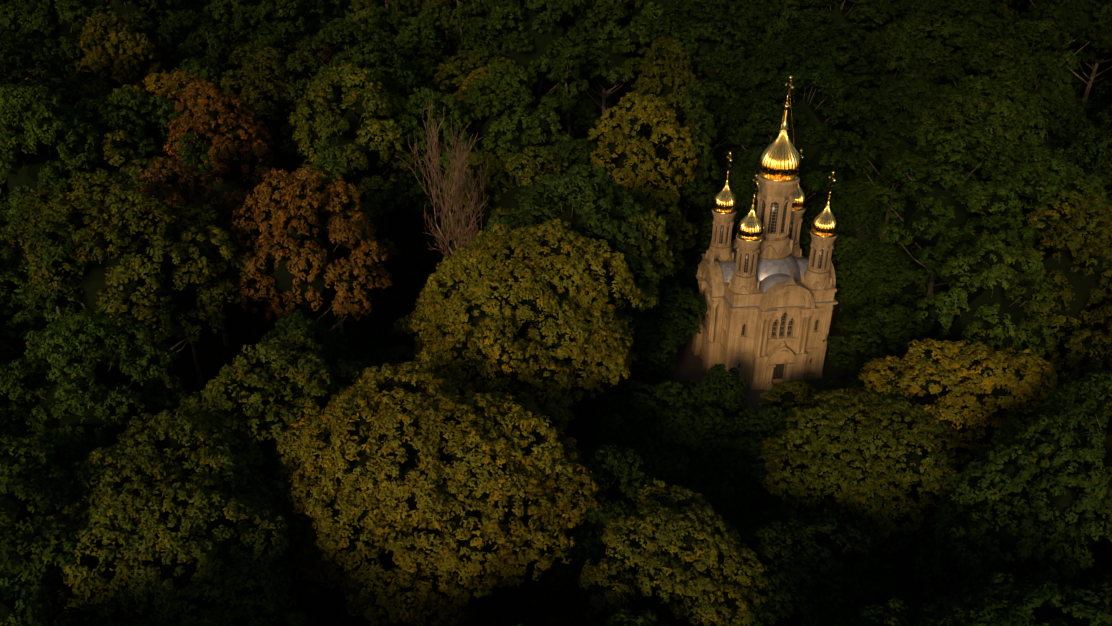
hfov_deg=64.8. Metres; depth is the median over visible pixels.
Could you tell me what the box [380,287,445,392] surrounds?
tree
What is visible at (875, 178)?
tree
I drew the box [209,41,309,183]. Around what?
tree
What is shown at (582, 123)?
tree
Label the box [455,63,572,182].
tree
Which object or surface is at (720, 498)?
tree
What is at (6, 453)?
tree
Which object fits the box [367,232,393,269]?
tree
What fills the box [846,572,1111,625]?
tree
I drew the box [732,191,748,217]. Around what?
tree
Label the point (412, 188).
tree
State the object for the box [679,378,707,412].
tree
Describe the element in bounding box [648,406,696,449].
tree
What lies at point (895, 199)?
tree
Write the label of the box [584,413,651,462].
tree
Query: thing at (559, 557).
tree
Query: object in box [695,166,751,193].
tree
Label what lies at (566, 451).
tree
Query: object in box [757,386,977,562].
tree
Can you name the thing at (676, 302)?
tree
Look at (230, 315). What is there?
tree
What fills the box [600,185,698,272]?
tree
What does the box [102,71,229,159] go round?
tree
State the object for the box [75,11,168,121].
tree
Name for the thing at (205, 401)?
tree
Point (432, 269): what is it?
tree
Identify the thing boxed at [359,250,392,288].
tree
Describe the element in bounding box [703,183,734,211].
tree
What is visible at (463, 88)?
tree
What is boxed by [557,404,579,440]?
tree
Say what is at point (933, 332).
tree
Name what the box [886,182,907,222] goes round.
tree
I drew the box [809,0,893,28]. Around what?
tree
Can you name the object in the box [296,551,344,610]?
tree
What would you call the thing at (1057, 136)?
tree
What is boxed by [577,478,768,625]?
tree
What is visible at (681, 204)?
tree
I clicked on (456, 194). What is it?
tree
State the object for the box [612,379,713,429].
tree
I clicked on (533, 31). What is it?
tree
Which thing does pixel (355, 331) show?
tree
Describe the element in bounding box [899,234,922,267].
tree
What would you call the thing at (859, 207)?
tree
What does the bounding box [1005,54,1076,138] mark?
tree
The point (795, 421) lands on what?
tree
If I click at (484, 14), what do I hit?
tree
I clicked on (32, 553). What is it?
tree
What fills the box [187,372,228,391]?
tree
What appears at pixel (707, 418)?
tree
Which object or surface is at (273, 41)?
tree
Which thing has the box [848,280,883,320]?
tree
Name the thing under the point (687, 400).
tree
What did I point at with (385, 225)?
tree
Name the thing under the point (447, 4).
tree
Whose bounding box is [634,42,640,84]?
tree
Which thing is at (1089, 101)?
tree
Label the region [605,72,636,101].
tree
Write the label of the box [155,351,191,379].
tree
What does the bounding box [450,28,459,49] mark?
tree
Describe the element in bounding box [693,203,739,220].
tree
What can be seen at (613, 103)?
tree
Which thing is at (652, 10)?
tree
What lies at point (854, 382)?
tree
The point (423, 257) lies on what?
tree
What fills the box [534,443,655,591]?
tree
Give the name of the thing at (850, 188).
tree
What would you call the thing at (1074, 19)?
tree
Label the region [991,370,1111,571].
tree
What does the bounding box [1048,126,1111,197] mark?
tree
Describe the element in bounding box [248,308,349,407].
tree
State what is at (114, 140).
tree
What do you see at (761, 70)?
tree
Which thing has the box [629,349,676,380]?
tree
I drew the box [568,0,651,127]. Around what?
tree
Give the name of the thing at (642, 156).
tree
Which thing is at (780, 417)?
tree
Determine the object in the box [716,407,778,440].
tree
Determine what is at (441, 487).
tree
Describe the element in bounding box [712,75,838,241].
church domes
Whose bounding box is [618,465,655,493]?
tree
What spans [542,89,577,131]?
tree
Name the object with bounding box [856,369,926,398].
tree
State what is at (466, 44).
tree
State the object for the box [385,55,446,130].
tree
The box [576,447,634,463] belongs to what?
tree
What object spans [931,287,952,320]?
tree
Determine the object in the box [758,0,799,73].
tree
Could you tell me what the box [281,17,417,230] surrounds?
tree
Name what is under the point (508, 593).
tree
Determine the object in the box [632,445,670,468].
tree
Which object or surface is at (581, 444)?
tree
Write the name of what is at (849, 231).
tree
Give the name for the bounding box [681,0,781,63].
tree
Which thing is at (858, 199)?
tree
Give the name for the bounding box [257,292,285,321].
tree
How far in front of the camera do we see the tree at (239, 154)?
124.57 m
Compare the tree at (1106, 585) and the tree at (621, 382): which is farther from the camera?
the tree at (621, 382)
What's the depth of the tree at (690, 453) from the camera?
105.82 m
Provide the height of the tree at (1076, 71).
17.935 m
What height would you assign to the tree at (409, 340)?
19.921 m
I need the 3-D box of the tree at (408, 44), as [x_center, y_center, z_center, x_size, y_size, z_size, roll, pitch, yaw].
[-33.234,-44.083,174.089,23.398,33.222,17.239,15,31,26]
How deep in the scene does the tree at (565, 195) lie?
105.24 m
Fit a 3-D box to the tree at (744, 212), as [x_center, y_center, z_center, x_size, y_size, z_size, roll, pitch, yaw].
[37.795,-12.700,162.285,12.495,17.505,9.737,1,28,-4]
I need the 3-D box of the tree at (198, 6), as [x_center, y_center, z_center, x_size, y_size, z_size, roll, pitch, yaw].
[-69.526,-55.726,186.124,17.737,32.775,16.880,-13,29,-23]
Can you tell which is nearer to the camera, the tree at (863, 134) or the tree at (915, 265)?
the tree at (915, 265)
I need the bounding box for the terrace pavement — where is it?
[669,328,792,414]
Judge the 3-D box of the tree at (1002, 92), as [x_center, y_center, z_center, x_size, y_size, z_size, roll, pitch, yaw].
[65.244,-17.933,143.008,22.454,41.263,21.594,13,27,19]
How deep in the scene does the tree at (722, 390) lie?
111.76 m
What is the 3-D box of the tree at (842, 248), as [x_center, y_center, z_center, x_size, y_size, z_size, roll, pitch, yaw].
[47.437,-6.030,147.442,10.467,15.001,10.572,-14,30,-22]
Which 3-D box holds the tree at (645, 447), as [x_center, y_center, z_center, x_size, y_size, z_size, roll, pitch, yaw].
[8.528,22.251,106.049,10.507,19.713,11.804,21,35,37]
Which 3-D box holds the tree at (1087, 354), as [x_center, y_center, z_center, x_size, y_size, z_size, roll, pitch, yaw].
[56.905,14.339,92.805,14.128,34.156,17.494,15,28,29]
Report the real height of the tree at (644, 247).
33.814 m
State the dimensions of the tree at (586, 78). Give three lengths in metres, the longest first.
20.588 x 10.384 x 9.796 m
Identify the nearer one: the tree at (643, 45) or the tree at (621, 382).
the tree at (621, 382)
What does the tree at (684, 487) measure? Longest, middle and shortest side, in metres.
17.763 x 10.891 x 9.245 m
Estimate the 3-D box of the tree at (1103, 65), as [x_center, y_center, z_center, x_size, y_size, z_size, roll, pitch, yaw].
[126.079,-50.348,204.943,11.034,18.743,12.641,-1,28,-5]
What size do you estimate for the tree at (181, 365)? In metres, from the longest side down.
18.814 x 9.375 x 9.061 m
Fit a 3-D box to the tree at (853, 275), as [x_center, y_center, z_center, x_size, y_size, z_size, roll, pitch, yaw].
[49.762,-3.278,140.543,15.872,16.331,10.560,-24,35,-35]
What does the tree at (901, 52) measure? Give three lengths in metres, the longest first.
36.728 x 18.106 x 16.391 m
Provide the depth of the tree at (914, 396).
109.54 m
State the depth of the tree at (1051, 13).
171.41 m
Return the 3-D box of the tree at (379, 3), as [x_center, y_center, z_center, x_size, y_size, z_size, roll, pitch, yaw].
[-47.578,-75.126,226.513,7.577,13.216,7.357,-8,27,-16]
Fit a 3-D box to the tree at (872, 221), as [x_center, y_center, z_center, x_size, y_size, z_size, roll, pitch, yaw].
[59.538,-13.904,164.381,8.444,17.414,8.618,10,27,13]
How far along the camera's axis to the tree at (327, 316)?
131.94 m
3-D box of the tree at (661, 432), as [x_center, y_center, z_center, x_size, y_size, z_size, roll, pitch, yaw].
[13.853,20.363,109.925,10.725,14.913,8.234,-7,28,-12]
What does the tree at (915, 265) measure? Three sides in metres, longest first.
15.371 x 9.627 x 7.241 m
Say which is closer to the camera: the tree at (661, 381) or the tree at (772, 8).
the tree at (661, 381)
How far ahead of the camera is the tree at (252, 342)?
124.89 m
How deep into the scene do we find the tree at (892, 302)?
131.01 m
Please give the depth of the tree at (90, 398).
79.02 m
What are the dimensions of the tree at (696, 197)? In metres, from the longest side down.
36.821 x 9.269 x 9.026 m
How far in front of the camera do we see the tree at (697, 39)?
163.59 m
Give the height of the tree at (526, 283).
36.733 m
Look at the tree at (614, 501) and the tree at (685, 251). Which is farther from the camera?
the tree at (685, 251)
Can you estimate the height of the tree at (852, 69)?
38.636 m
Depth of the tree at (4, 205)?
126.64 m
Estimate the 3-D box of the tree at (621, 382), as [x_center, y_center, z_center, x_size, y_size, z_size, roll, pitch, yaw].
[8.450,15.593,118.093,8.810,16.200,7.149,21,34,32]
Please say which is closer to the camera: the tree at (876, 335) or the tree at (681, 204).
the tree at (876, 335)
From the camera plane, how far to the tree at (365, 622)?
80.31 m
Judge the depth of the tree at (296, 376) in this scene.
79.67 m
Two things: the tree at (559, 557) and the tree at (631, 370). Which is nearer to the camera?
the tree at (559, 557)
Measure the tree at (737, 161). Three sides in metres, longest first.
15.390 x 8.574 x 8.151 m
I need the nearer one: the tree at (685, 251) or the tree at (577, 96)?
the tree at (685, 251)
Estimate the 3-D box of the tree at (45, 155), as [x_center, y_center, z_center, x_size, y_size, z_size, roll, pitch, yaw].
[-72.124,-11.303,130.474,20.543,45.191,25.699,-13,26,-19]
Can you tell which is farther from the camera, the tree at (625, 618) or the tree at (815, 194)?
the tree at (815, 194)
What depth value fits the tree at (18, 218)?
112.65 m
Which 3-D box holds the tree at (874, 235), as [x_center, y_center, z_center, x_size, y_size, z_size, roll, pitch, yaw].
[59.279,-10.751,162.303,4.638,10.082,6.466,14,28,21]
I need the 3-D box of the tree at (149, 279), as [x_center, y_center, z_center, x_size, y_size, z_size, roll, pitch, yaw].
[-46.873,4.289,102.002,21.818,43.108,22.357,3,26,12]
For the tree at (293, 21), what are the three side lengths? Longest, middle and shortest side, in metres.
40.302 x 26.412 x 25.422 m
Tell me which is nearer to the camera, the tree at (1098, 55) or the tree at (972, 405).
the tree at (972, 405)
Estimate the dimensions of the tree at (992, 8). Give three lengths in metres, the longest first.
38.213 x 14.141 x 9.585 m
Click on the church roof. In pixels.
(770, 273)
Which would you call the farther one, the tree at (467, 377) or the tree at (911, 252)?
the tree at (911, 252)
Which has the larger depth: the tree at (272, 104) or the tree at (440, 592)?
the tree at (272, 104)
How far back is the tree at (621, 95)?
189.32 m
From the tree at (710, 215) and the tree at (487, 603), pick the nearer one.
the tree at (487, 603)
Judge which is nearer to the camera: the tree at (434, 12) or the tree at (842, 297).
the tree at (842, 297)
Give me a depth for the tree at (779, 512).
92.81 m
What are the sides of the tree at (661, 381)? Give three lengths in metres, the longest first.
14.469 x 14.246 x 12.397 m
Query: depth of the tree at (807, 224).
157.17 m
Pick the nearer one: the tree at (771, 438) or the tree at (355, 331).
the tree at (771, 438)
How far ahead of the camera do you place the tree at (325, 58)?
162.13 m
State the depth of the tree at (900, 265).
133.69 m
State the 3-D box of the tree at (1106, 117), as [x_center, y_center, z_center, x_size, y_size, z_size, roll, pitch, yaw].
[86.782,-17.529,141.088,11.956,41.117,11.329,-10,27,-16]
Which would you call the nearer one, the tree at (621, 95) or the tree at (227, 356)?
the tree at (227, 356)
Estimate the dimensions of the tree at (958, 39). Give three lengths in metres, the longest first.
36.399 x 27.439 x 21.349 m
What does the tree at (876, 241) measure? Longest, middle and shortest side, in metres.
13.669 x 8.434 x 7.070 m
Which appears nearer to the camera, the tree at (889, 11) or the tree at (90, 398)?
the tree at (90, 398)
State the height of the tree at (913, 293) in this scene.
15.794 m
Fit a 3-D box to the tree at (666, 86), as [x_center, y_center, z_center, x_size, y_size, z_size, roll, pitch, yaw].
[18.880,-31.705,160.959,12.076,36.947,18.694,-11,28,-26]
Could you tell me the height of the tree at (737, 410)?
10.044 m
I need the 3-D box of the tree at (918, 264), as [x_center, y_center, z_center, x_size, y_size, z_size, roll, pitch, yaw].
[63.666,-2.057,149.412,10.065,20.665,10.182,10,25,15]
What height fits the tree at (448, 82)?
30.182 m
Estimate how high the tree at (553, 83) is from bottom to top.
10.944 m
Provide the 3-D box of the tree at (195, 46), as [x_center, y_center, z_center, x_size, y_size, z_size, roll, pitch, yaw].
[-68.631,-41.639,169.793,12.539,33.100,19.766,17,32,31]
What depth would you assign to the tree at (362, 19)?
156.43 m
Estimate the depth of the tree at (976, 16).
170.46 m
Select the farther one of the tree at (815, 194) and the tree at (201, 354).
the tree at (815, 194)
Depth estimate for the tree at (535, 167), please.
121.60 m
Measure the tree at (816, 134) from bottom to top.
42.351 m
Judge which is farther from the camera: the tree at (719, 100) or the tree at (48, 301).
the tree at (719, 100)
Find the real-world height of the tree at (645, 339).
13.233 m
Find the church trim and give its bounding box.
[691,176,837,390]
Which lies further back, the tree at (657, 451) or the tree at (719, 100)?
the tree at (719, 100)
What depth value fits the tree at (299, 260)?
103.72 m
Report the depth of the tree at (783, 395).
112.70 m
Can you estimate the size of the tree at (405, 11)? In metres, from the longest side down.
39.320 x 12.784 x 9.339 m
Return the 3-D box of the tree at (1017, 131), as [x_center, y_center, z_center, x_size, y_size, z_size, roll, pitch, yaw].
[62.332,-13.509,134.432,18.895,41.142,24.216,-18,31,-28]
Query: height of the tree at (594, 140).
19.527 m
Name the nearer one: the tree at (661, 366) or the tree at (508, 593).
the tree at (508, 593)
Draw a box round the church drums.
[712,192,832,277]
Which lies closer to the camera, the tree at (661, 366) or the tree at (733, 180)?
the tree at (661, 366)
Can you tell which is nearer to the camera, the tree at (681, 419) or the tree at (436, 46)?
the tree at (681, 419)
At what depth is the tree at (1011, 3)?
185.66 m
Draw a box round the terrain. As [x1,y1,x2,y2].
[245,0,917,404]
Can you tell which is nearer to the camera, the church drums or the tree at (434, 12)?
the church drums
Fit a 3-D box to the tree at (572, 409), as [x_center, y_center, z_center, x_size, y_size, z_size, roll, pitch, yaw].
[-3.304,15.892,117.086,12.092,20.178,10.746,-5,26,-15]
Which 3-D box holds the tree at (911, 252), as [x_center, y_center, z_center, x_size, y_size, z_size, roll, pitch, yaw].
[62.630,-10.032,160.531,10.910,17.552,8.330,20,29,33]
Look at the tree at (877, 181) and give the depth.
166.74 m
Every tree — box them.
[0,0,102,70]
[0,32,106,191]
[0,69,129,118]
[0,84,131,233]
[0,186,107,355]
[0,189,15,254]
[0,198,107,265]
[0,245,57,370]
[0,307,191,483]
[0,430,118,625]
[0,436,16,457]
[20,219,130,398]
[23,168,254,405]
[31,36,85,101]
[46,407,308,625]
[57,0,188,118]
[73,84,192,202]
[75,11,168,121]
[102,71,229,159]
[103,129,174,211]
[106,156,240,385]
[150,9,248,92]
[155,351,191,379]
[161,56,229,114]
[162,79,275,304]
[164,330,387,561]
[166,333,200,353]
[170,355,219,394]
[174,345,191,357]
[175,132,229,348]
[179,0,236,69]
[179,348,222,389]
[181,303,250,349]
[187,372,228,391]
[197,17,235,88]
[197,392,244,414]
[203,0,332,64]
[205,343,255,379]
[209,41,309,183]
[225,166,392,334]
[242,333,266,353]
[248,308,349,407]
[250,21,280,89]
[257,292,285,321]
[260,165,398,314]
[274,361,601,625]
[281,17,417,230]
[285,61,413,228]
[289,35,336,88]
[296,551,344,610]
[312,139,372,348]
[313,309,336,323]
[314,0,377,63]
[320,321,367,348]
[325,303,370,347]
[325,325,366,353]
[335,576,423,623]
[336,4,439,80]
[348,0,380,51]
[349,590,418,625]
[357,348,399,390]
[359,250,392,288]
[360,198,387,231]
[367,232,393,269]
[370,92,403,237]
[371,0,384,8]
[379,86,479,262]
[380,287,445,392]
[382,199,440,232]
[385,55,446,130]
[386,0,421,31]
[387,227,451,290]
[398,96,489,256]
[408,219,644,426]
[408,332,419,363]
[413,0,465,55]
[414,0,455,58]
[419,15,449,68]
[419,575,489,601]
[420,316,571,456]
[425,252,451,281]
[430,49,539,118]
[435,149,518,260]
[440,0,487,75]
[442,145,578,243]
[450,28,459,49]
[454,64,531,182]
[455,0,561,55]
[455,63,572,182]
[458,578,524,625]
[467,0,599,142]
[471,558,527,621]
[480,163,658,318]
[513,608,665,625]
[519,137,610,190]
[528,91,563,143]
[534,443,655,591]
[541,32,599,160]
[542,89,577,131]
[544,80,557,91]
[545,389,580,426]
[546,532,583,583]
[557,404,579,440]
[559,448,576,477]
[561,76,596,96]
[562,94,583,125]
[565,441,585,449]
[567,0,627,95]
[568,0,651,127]
[568,138,605,162]
[574,180,673,315]
[576,101,609,134]
[576,125,599,140]
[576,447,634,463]
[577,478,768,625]
[580,76,607,108]
[581,87,610,115]
[584,370,628,399]
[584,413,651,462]
[587,92,697,217]
[595,83,615,106]
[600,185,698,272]
[601,419,659,475]
[603,377,642,409]
[603,465,633,489]
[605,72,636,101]
[606,98,625,117]
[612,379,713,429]
[614,85,635,112]
[617,0,695,46]
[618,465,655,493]
[619,308,679,362]
[620,360,636,379]
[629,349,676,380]
[631,35,703,197]
[631,46,640,64]
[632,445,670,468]
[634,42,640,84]
[635,34,649,55]
[635,276,707,343]
[639,0,746,87]
[639,342,675,385]
[644,378,701,409]
[647,392,699,419]
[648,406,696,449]
[648,420,696,452]
[654,484,709,508]
[658,428,705,459]
[663,219,701,249]
[663,252,697,291]
[665,462,716,509]
[671,82,720,225]
[674,192,704,210]
[674,246,699,269]
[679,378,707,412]
[680,482,763,530]
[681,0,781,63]
[683,219,737,263]
[683,406,738,464]
[686,50,746,167]
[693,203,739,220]
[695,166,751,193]
[695,363,745,414]
[701,511,749,532]
[702,396,748,423]
[703,137,734,179]
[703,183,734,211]
[703,212,740,223]
[716,133,744,171]
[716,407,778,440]
[718,172,753,195]
[723,38,819,149]
[725,0,800,33]
[725,508,945,625]
[731,183,752,211]
[732,158,744,167]
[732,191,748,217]
[735,141,754,163]
[736,195,756,218]
[737,58,861,198]
[739,198,757,221]
[742,406,799,439]
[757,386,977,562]
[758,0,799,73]
[758,380,818,409]
[758,478,793,510]
[760,434,785,446]
[763,505,803,580]
[773,22,889,148]
[776,418,805,435]
[787,0,882,59]
[799,222,835,257]
[802,179,835,198]
[802,195,857,234]
[802,214,810,234]
[802,248,810,256]
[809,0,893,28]
[817,181,863,218]
[818,376,871,400]
[823,302,939,380]
[830,291,852,324]
[831,233,863,313]
[835,241,903,303]
[836,287,870,306]
[838,223,858,240]
[841,194,867,229]
[846,78,937,243]
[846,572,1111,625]
[847,173,883,196]
[848,157,889,189]
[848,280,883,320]
[848,304,885,326]
[849,131,868,152]
[851,0,940,60]
[851,166,891,188]
[852,186,895,235]
[853,199,892,238]
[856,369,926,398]
[857,338,1068,473]
[858,27,928,129]
[858,252,924,302]
[861,12,997,105]
[861,293,931,320]
[862,238,884,251]
[862,385,917,402]
[863,186,898,216]
[865,124,1023,317]
[867,229,880,241]
[874,268,945,305]
[878,217,922,262]
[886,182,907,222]
[887,302,949,334]
[896,76,1048,191]
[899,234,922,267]
[903,93,1051,198]
[909,0,1004,51]
[909,233,1059,393]
[909,407,1111,622]
[912,263,944,278]
[914,252,957,292]
[921,327,942,349]
[926,279,951,289]
[928,37,1040,113]
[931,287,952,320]
[934,155,1111,286]
[958,194,1062,260]
[960,0,1020,31]
[974,0,1013,35]
[989,18,1079,101]
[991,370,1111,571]
[994,189,1111,358]
[996,0,1029,36]
[1002,0,1111,60]
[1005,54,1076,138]
[1028,97,1098,170]
[1031,6,1060,59]
[1045,301,1111,418]
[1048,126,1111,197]
[1056,0,1111,104]
[1064,62,1084,96]
[1068,67,1111,104]
[1070,565,1111,621]
[1075,97,1106,115]
[1075,138,1111,334]
[1077,102,1111,165]
[1078,58,1111,92]
[1088,84,1101,97]
[1096,322,1109,342]
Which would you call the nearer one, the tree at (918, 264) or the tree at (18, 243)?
the tree at (18, 243)
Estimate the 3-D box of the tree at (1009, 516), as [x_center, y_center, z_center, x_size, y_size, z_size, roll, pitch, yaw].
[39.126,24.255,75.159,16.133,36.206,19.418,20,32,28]
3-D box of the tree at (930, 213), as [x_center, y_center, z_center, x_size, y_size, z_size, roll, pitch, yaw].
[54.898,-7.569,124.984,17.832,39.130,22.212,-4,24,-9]
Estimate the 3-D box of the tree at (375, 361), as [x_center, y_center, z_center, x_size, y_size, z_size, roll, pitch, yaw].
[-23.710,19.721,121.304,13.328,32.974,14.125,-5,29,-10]
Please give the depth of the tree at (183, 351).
133.19 m
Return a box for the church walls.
[701,284,824,378]
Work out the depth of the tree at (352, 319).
129.79 m
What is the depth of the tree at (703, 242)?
142.23 m
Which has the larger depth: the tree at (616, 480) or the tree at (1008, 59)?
the tree at (1008, 59)
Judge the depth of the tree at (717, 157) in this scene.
171.80 m
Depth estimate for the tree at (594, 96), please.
188.04 m
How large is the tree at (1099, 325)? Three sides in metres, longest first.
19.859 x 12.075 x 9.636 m
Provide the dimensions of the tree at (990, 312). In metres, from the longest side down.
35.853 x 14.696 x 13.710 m
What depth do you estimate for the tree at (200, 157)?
114.24 m
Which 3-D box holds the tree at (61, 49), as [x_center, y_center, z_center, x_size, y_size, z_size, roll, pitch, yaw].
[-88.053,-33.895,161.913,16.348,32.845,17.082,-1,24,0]
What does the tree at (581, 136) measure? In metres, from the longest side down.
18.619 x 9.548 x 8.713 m
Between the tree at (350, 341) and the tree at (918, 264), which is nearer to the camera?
the tree at (350, 341)
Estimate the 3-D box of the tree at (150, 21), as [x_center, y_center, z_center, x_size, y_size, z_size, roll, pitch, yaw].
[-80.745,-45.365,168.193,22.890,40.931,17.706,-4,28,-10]
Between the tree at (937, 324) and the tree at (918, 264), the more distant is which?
the tree at (918, 264)
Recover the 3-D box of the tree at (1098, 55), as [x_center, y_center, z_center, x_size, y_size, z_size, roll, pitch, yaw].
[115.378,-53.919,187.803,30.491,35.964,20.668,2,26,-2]
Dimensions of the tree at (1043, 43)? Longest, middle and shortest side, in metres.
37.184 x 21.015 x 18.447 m
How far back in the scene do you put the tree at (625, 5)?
179.49 m
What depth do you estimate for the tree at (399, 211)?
153.88 m
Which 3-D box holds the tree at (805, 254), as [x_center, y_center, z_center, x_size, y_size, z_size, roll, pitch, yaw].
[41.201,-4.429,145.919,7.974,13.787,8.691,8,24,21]
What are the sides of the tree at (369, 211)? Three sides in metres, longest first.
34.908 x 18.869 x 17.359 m
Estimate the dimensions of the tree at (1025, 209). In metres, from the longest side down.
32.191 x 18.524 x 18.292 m
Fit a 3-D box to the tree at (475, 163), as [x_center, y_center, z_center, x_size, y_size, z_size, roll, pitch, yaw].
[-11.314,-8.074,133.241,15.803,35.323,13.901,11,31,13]
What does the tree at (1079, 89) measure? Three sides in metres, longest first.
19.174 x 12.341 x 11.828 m
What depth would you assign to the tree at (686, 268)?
142.14 m
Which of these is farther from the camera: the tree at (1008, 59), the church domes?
the tree at (1008, 59)
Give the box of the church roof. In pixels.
[698,246,836,309]
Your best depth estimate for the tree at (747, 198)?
160.42 m
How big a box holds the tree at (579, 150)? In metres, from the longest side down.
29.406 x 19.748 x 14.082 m
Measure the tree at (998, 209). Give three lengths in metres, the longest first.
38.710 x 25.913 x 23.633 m
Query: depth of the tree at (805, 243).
142.46 m
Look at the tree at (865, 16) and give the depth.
169.29 m
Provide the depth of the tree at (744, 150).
170.61 m
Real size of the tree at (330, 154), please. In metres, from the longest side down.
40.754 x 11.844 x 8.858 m
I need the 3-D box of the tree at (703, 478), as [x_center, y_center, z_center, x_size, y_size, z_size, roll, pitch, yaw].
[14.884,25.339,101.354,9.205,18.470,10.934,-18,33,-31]
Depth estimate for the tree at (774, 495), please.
95.51 m
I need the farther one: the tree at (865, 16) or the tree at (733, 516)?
the tree at (865, 16)
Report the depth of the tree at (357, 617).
83.18 m
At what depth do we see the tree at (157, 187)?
107.64 m
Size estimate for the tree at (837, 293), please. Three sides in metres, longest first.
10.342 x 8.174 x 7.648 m

